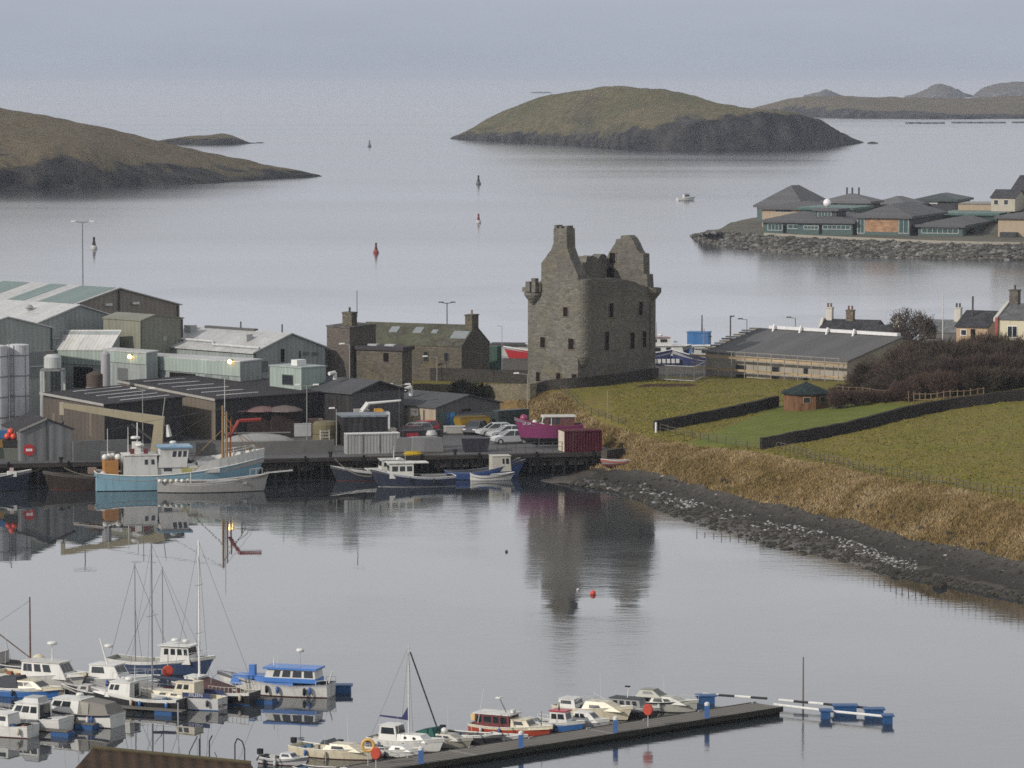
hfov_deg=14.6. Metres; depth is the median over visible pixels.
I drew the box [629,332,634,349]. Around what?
window
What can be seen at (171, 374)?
doorway
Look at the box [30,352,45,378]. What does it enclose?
roller door
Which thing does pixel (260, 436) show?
upturned boat
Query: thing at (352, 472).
mooring rope
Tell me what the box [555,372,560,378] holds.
window
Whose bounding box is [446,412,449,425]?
door
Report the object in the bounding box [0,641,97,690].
motor boat
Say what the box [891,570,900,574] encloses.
boulder
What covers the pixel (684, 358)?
workboat
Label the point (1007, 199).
cottage
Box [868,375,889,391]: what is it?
shrub
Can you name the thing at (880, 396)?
shrub
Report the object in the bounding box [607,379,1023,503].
rough grass
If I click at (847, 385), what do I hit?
shrub
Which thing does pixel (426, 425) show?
parked car
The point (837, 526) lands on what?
shingle
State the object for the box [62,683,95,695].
work boat
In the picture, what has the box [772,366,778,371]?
window
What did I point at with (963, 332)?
window
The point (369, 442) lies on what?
container
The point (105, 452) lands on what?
crate
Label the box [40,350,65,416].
storage tank
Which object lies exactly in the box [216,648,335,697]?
motor boat
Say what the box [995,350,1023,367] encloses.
shrub
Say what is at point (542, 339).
window
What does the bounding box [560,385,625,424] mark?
wire fence
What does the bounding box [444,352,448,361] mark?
window
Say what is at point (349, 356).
lamp post
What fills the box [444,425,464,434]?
crate
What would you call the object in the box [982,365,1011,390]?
shrub
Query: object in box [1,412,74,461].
shed
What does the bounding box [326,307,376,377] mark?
stone house
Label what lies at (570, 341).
window
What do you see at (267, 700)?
finger pontoon
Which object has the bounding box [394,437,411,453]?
pallet load
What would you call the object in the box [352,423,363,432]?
door
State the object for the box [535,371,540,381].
window
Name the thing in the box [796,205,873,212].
college block
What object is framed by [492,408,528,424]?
container
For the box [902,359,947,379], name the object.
shrub
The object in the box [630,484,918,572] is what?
shingle
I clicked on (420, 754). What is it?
service pedestal
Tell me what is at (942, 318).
flagpole
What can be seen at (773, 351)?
harbour building
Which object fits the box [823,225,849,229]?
window
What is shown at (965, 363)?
shrub
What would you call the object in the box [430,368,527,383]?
stone wall
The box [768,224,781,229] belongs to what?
window
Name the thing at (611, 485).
rubble
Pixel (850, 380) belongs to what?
shrub
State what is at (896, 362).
shrub
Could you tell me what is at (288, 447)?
quay wall
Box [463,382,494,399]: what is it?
bush
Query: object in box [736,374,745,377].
window
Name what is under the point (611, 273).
window
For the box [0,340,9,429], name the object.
storage tank
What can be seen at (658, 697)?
motor cruiser
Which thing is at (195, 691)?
sailing yacht
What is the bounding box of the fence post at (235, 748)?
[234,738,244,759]
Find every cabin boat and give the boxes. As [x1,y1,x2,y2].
[467,689,558,736]
[608,685,667,718]
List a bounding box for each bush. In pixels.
[448,378,476,393]
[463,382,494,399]
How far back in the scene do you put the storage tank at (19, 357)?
452.25 m
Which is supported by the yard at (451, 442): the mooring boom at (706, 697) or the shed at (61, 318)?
the shed at (61, 318)
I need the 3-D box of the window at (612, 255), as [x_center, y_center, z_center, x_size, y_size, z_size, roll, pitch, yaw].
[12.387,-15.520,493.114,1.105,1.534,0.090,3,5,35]
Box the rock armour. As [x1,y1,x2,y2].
[690,231,1023,259]
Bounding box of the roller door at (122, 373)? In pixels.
[117,368,127,383]
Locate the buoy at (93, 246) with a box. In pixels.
[91,237,96,248]
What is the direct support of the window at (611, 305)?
in the castle
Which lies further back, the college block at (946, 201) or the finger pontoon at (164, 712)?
the college block at (946, 201)
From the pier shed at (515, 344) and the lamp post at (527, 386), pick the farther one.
the pier shed at (515, 344)
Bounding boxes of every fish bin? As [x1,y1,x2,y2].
[0,447,4,458]
[3,448,17,460]
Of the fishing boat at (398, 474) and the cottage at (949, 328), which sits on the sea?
the fishing boat at (398, 474)
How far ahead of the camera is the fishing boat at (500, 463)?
423.86 m
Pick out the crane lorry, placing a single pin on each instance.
(365, 406)
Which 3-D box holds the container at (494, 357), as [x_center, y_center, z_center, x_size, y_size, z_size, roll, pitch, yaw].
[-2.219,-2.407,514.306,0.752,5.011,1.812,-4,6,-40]
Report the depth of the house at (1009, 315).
490.32 m
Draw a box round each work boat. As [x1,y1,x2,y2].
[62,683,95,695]
[84,676,190,710]
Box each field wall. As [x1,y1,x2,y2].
[653,396,778,430]
[760,389,1023,449]
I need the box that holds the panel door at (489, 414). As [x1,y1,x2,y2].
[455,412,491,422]
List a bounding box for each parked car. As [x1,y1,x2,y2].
[396,422,432,430]
[396,425,423,436]
[417,420,439,428]
[462,420,487,434]
[475,422,509,436]
[487,424,517,436]
[490,429,525,443]
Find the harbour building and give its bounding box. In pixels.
[689,324,924,381]
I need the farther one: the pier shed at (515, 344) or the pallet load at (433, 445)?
the pier shed at (515, 344)
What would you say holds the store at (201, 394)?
on the yard at (451, 442)
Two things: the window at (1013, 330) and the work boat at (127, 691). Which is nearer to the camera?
the work boat at (127, 691)
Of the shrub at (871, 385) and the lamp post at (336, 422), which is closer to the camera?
the lamp post at (336, 422)
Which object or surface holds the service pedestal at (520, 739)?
on the pontoon at (568, 739)
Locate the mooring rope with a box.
[335,459,370,476]
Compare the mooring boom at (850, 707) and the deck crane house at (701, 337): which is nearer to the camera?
the mooring boom at (850, 707)
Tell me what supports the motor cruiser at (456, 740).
on the sea
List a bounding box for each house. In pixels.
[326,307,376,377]
[365,310,489,380]
[686,315,711,353]
[954,296,997,341]
[993,285,1023,339]
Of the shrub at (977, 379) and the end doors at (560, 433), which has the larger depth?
the shrub at (977, 379)
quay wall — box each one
[72,439,127,460]
[196,439,333,454]
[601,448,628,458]
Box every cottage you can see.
[818,303,883,330]
[859,313,913,337]
[919,303,962,344]
[990,189,1023,211]
[1011,175,1023,191]
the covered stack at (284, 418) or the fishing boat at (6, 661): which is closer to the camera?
the fishing boat at (6, 661)
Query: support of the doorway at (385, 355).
in the outhouse
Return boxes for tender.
[257,748,322,765]
[338,739,387,749]
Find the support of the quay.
in the sea
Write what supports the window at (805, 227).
in the college block at (834, 225)
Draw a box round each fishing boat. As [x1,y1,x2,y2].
[0,468,31,491]
[0,597,44,669]
[104,563,215,675]
[330,447,403,480]
[370,457,455,486]
[445,454,525,479]
[503,343,527,357]
[514,414,582,447]
[529,702,593,731]
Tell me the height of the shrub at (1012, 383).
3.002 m
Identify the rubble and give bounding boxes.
[569,478,666,507]
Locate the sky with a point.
(38, 37)
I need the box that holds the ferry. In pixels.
[656,322,690,365]
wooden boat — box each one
[43,467,121,489]
[157,467,292,492]
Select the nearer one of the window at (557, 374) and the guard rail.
the guard rail
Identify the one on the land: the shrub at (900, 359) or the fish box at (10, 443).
the shrub at (900, 359)
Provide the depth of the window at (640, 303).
488.75 m
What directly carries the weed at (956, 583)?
on the land
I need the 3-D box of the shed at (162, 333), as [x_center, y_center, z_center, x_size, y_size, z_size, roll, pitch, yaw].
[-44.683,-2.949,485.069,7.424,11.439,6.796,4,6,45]
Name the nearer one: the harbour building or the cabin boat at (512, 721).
the cabin boat at (512, 721)
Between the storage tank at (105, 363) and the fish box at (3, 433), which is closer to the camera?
the fish box at (3, 433)
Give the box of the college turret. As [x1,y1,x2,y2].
[812,199,849,216]
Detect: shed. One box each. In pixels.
[0,280,182,316]
[0,299,109,390]
[0,316,53,415]
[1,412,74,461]
[54,330,121,390]
[101,347,158,385]
[102,312,183,353]
[158,353,262,380]
[171,321,330,378]
[489,342,526,355]
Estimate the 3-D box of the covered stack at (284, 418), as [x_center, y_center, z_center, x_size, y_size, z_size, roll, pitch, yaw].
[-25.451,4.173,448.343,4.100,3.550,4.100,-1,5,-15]
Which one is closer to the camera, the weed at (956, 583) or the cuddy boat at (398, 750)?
the cuddy boat at (398, 750)
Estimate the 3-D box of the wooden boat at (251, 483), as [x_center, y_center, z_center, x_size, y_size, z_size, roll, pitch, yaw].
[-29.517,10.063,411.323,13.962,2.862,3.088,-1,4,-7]
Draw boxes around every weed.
[587,485,1023,601]
[594,483,1023,601]
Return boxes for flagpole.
[942,294,943,338]
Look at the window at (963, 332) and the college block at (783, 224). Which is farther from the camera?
the college block at (783, 224)
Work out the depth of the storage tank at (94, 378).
452.60 m
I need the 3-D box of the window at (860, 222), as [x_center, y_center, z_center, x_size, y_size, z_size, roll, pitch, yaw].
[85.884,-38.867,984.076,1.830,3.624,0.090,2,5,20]
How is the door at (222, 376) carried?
in the shed at (218, 367)
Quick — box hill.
[971,82,1023,97]
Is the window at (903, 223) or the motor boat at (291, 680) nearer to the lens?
the motor boat at (291, 680)
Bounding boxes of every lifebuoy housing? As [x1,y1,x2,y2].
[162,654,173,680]
[371,747,380,767]
[643,704,652,718]
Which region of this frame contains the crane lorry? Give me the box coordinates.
[353,399,400,431]
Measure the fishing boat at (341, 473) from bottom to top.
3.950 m
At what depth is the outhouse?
480.52 m
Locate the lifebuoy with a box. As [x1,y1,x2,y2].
[361,738,374,753]
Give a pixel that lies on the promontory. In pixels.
(988, 233)
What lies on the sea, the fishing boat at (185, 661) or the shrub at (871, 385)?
the fishing boat at (185, 661)
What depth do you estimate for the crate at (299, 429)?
447.82 m
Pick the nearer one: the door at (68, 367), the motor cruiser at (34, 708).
the motor cruiser at (34, 708)
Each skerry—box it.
[803,89,842,96]
[905,84,972,97]
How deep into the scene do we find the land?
400.09 m
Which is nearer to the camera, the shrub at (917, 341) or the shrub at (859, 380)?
the shrub at (859, 380)
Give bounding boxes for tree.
[884,307,938,341]
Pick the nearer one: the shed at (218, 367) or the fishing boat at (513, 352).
the shed at (218, 367)
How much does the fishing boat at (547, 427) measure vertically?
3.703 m
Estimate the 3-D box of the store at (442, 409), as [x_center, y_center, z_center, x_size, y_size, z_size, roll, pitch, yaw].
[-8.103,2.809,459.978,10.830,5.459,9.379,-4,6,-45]
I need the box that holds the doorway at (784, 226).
[783,225,786,232]
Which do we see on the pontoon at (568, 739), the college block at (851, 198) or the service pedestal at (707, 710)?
the service pedestal at (707, 710)
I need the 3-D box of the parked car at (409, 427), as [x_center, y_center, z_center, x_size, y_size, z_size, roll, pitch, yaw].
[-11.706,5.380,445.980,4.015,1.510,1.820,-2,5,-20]
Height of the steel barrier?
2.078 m
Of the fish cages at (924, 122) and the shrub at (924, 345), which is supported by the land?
the shrub at (924, 345)
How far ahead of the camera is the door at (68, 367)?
483.88 m
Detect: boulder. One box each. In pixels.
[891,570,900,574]
[932,581,946,588]
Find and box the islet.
[158,133,262,144]
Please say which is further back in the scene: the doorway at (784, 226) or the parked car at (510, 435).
the doorway at (784, 226)
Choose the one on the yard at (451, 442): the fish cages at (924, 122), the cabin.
the cabin
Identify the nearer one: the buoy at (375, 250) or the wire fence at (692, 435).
the wire fence at (692, 435)
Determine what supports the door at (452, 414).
in the store at (442, 409)
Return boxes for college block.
[758,201,823,226]
[759,211,815,232]
[794,212,859,234]
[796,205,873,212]
[820,187,883,209]
[880,196,928,206]
[914,215,994,235]
[916,192,973,210]
[944,210,1006,222]
[994,212,1023,236]
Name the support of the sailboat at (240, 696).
on the sea
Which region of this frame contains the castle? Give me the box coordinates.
[522,225,660,383]
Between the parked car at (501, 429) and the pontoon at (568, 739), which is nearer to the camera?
the pontoon at (568, 739)
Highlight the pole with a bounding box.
[177,702,178,753]
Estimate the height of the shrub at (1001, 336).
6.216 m
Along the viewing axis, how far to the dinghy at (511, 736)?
256.72 m
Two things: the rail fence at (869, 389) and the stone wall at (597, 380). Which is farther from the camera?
the stone wall at (597, 380)
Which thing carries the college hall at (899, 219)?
on the promontory
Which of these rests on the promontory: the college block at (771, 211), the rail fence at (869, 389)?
the college block at (771, 211)
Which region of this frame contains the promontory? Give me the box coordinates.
[705,209,1023,259]
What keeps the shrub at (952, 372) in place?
on the land
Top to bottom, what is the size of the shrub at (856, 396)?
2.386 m
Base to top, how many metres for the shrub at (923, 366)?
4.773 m
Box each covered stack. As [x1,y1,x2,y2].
[247,406,271,433]
[270,405,302,437]
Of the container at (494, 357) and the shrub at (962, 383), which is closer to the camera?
the shrub at (962, 383)
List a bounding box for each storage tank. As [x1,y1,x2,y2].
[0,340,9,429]
[7,344,29,420]
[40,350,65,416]
[86,371,102,387]
[101,351,109,385]
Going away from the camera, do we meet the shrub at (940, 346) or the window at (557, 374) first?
the shrub at (940, 346)
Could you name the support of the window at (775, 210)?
in the college block at (771, 211)
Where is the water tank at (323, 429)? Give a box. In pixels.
[312,420,338,444]
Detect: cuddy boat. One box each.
[366,729,425,757]
[572,710,611,727]
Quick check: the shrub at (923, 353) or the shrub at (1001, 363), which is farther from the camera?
the shrub at (923, 353)
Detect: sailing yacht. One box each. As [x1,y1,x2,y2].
[129,543,227,710]
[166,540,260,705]
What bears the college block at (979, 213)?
on the promontory
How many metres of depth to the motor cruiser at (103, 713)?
263.62 m
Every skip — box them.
[453,415,489,425]
[460,437,490,451]
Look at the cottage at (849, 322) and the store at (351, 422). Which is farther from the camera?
the cottage at (849, 322)
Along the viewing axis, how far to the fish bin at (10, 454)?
421.19 m
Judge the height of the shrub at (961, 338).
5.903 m
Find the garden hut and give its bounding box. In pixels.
[781,381,830,410]
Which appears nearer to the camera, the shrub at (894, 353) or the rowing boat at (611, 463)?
the rowing boat at (611, 463)
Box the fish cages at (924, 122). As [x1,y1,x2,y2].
[905,122,944,123]
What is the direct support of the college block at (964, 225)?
on the promontory
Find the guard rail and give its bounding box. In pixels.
[497,442,561,453]
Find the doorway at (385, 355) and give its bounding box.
[383,353,387,361]
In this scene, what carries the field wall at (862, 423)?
on the land
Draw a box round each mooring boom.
[335,683,352,693]
[695,693,766,703]
[773,703,894,723]
[779,699,885,717]
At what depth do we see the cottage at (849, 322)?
550.56 m
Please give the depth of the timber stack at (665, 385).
478.29 m
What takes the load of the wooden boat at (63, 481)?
on the sea
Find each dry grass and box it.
[516,390,646,470]
[602,432,1023,560]
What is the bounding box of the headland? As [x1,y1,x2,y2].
[0,108,319,188]
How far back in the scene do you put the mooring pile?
271.95 m
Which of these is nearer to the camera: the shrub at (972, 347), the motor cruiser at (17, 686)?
the motor cruiser at (17, 686)
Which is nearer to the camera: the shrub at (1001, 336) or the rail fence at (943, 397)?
the rail fence at (943, 397)
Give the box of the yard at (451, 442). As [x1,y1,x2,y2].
[0,432,607,463]
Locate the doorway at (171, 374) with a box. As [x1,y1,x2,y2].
[169,372,195,376]
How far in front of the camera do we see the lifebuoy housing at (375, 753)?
244.25 m
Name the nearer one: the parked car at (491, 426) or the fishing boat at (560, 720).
the fishing boat at (560, 720)
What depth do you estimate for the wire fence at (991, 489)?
377.09 m
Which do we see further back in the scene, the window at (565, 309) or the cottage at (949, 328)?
the cottage at (949, 328)
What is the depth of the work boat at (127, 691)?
270.98 m
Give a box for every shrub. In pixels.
[825,388,852,408]
[828,387,858,395]
[834,383,858,390]
[843,373,856,386]
[844,388,875,405]
[850,361,876,381]
[852,372,874,389]
[855,352,894,365]
[859,381,889,390]
[863,364,883,384]
[863,389,891,402]
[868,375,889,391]
[872,354,917,371]
[873,361,941,389]
[879,339,920,364]
[884,386,900,401]
[887,378,922,401]
[888,339,954,353]
[894,349,924,363]
[900,374,929,398]
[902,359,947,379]
[908,335,961,352]
[909,343,935,362]
[915,370,938,397]
[916,335,967,352]
[921,337,974,362]
[924,367,959,398]
[925,339,986,359]
[929,350,998,391]
[934,350,953,366]
[944,368,961,394]
[948,349,1005,372]
[954,368,981,392]
[955,333,979,343]
[957,364,1001,394]
[965,329,1017,345]
[967,341,1023,359]
[970,328,1006,347]
[970,351,1008,388]
[980,337,1023,356]
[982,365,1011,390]
[986,353,1023,371]
[992,337,1023,349]
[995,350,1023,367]
[1002,367,1023,388]
[1010,369,1023,387]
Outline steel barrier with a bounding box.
[652,362,703,380]
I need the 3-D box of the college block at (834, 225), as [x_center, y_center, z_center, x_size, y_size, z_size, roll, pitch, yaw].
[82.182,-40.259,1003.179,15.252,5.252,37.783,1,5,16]
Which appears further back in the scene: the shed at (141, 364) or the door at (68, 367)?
the door at (68, 367)
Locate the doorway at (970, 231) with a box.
[966,228,974,234]
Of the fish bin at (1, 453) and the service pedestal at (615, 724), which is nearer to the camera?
the service pedestal at (615, 724)
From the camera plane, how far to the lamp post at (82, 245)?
530.08 m
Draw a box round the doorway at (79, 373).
[73,366,92,387]
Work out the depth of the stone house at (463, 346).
504.16 m
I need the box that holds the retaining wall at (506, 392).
[412,383,535,400]
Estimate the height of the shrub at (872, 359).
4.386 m
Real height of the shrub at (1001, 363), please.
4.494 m
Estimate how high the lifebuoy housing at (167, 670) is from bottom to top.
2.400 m
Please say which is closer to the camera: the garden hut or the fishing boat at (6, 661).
the fishing boat at (6, 661)
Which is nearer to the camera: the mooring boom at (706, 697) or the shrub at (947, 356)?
the mooring boom at (706, 697)
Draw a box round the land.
[412,358,1023,599]
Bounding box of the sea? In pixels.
[0,75,1023,767]
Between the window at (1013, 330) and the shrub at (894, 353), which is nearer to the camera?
the shrub at (894, 353)
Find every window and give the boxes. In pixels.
[282,374,292,384]
[423,351,428,361]
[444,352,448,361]
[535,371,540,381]
[539,336,545,347]
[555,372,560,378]
[562,306,568,316]
[567,338,574,349]
[571,373,577,377]
[604,331,609,350]
[607,266,615,277]
[609,252,615,263]
[609,302,613,317]
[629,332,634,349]
[638,301,642,315]
[642,330,646,347]
[736,364,745,371]
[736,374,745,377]
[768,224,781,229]
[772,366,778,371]
[775,210,791,211]
[788,224,797,228]
[803,368,807,373]
[803,397,810,402]
[804,226,817,228]
[818,212,830,216]
[820,396,824,402]
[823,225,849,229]
[838,203,865,204]
[857,219,863,232]
[899,219,907,232]
[922,228,957,233]
[924,201,937,203]
[960,329,966,335]
[1007,326,1017,337]
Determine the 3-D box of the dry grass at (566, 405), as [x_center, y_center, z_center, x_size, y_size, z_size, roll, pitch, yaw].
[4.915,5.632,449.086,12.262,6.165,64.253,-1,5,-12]
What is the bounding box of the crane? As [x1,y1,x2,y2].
[59,397,171,451]
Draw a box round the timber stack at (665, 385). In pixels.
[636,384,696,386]
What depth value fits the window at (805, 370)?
485.96 m
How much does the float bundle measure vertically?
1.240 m
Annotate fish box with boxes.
[0,430,10,438]
[2,439,17,447]
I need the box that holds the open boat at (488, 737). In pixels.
[440,711,510,744]
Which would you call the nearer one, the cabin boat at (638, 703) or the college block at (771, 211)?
the cabin boat at (638, 703)
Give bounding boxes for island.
[450,86,863,150]
[753,95,1023,118]
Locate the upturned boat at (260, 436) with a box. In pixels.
[225,432,292,441]
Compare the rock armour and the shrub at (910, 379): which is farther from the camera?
the rock armour
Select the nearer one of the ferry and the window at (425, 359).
the window at (425, 359)
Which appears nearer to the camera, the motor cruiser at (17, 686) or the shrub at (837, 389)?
the motor cruiser at (17, 686)
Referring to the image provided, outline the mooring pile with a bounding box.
[802,657,803,705]
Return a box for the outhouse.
[353,343,414,392]
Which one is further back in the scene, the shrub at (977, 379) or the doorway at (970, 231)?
the doorway at (970, 231)
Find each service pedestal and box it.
[418,746,423,763]
[518,731,523,747]
[613,716,617,732]
[704,702,709,717]
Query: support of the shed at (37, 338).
on the yard at (451, 442)
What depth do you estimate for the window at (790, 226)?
994.32 m
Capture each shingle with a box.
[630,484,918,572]
[640,469,1023,582]
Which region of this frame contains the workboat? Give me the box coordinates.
[672,344,710,365]
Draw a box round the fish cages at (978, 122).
[951,122,1005,122]
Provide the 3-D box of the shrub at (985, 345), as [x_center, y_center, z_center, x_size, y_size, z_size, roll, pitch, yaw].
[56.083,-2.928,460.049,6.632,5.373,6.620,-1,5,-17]
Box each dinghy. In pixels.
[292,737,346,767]
[484,731,527,741]
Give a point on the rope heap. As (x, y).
(410, 453)
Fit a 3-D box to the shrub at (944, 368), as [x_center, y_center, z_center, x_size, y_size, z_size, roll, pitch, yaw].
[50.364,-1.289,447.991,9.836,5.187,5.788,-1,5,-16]
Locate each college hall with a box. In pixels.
[753,185,824,221]
[853,201,947,235]
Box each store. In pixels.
[39,385,184,444]
[117,375,322,439]
[308,371,407,428]
[337,412,388,445]
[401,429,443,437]
[404,385,503,431]
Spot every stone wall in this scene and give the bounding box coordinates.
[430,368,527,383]
[536,368,658,392]
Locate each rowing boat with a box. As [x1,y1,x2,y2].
[470,472,514,480]
[601,459,629,468]
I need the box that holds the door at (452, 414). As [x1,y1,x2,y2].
[450,412,454,424]
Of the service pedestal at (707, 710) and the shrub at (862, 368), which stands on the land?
the shrub at (862, 368)
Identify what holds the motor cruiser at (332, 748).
on the sea
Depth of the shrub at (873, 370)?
456.93 m
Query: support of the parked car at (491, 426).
on the yard at (451, 442)
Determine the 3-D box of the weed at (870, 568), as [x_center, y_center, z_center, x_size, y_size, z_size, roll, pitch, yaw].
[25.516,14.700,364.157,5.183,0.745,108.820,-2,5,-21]
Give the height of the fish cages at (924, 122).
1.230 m
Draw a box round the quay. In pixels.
[0,450,618,485]
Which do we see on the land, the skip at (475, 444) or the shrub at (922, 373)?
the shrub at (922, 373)
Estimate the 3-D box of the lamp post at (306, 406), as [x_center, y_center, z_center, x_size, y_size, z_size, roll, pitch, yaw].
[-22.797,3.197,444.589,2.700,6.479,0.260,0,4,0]
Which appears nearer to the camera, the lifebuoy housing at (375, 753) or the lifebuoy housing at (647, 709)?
the lifebuoy housing at (375, 753)
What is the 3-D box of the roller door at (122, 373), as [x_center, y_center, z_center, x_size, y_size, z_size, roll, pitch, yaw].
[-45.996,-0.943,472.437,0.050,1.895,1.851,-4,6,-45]
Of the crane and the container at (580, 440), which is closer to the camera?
the crane
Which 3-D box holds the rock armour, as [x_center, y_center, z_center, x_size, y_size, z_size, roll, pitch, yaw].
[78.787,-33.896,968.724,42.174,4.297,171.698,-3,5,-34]
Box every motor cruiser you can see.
[0,654,68,698]
[0,695,73,731]
[0,710,39,738]
[51,691,125,728]
[75,638,171,687]
[288,725,390,759]
[416,713,482,748]
[552,684,644,720]
[634,680,703,712]
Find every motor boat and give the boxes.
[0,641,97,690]
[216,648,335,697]
[676,194,694,200]
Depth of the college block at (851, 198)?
1042.85 m
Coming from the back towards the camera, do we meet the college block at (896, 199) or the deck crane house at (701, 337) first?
the college block at (896, 199)
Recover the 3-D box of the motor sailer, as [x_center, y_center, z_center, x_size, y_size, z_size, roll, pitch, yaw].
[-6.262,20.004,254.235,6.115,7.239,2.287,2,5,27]
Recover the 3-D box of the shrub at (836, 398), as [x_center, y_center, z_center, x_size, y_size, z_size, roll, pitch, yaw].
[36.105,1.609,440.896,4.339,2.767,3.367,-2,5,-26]
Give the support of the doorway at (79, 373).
in the shed at (79, 352)
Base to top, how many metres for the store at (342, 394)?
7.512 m
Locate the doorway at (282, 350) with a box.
[281,349,284,361]
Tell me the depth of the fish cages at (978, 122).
3365.70 m
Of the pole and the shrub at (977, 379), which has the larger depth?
the shrub at (977, 379)
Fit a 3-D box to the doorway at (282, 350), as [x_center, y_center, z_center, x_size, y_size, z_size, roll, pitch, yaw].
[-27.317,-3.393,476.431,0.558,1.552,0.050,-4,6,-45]
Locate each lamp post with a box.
[71,220,93,284]
[130,387,154,451]
[295,384,318,439]
[329,407,336,445]
[339,343,349,377]
[438,301,455,323]
[513,372,527,408]
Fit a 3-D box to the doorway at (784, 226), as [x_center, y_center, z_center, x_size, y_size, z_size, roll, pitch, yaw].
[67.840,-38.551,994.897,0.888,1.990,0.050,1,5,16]
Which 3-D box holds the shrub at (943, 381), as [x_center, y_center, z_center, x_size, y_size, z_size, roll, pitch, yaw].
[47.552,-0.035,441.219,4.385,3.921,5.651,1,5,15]
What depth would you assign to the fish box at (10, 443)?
421.19 m
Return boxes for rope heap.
[403,451,422,455]
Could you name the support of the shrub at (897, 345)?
on the land
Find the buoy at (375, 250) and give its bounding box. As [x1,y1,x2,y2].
[373,243,378,252]
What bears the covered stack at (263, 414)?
on the yard at (451, 442)
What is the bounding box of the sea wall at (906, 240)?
[764,233,1023,244]
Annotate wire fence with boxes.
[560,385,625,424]
[660,423,760,448]
[776,441,1023,497]
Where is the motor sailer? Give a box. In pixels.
[366,643,454,751]
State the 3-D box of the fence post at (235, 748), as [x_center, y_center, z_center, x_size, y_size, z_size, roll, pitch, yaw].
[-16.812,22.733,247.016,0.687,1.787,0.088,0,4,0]
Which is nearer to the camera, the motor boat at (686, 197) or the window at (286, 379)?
the window at (286, 379)
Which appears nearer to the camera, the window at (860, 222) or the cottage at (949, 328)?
the cottage at (949, 328)
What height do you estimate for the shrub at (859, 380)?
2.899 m
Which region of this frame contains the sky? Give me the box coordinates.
[0,0,1023,74]
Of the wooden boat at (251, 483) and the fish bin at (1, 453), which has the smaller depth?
the wooden boat at (251, 483)
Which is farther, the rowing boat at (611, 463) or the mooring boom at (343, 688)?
the rowing boat at (611, 463)
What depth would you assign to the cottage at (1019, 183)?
1019.11 m
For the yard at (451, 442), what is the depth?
432.49 m
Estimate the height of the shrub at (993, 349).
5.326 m
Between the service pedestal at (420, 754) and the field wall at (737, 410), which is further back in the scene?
the field wall at (737, 410)
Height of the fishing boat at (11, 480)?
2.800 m
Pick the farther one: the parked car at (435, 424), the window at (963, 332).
the window at (963, 332)
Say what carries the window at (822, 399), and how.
in the garden hut
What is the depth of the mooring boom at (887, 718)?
266.56 m
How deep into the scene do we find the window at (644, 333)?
489.83 m
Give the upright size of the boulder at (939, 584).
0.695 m
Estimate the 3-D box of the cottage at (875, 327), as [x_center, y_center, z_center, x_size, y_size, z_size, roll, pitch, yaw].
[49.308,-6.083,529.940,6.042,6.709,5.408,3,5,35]
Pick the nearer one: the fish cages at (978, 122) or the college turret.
the college turret
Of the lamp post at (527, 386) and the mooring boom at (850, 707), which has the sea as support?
the mooring boom at (850, 707)
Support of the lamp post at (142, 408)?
on the yard at (451, 442)
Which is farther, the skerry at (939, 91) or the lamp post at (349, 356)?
the skerry at (939, 91)
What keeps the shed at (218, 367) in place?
on the yard at (451, 442)
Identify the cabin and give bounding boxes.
[268,359,326,389]
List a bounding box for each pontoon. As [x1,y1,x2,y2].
[39,727,74,737]
[74,721,98,729]
[121,705,186,715]
[256,697,277,704]
[334,701,782,767]
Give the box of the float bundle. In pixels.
[4,428,16,439]
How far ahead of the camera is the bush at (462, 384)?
484.54 m
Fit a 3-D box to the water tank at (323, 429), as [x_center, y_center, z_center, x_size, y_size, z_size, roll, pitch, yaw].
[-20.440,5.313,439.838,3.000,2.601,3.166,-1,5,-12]
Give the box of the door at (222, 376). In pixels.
[221,375,228,378]
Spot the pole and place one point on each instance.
(178, 723)
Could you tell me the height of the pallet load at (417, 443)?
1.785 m
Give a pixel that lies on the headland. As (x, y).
(40, 151)
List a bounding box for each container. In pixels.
[344,432,399,453]
[489,345,500,369]
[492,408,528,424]
[558,428,601,452]
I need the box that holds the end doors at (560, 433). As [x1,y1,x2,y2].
[558,430,563,451]
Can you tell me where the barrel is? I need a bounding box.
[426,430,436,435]
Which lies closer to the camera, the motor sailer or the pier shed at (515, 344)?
the motor sailer
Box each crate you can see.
[100,451,115,460]
[294,422,310,437]
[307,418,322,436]
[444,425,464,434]
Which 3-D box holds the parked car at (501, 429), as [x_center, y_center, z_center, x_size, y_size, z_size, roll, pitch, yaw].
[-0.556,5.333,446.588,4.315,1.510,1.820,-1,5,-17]
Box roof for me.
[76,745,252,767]
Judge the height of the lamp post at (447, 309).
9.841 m
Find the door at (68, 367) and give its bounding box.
[65,363,71,376]
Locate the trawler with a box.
[93,378,264,490]
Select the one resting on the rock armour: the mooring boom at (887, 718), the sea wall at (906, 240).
the sea wall at (906, 240)
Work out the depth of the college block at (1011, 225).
974.39 m
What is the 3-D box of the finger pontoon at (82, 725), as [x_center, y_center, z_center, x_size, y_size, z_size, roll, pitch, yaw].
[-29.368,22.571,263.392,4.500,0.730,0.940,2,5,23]
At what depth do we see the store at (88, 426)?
442.04 m
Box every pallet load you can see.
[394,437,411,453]
[410,436,437,452]
[423,437,443,452]
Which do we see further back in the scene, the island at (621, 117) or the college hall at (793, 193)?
the island at (621, 117)
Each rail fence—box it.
[836,386,908,401]
[913,387,983,403]
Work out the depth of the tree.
520.61 m

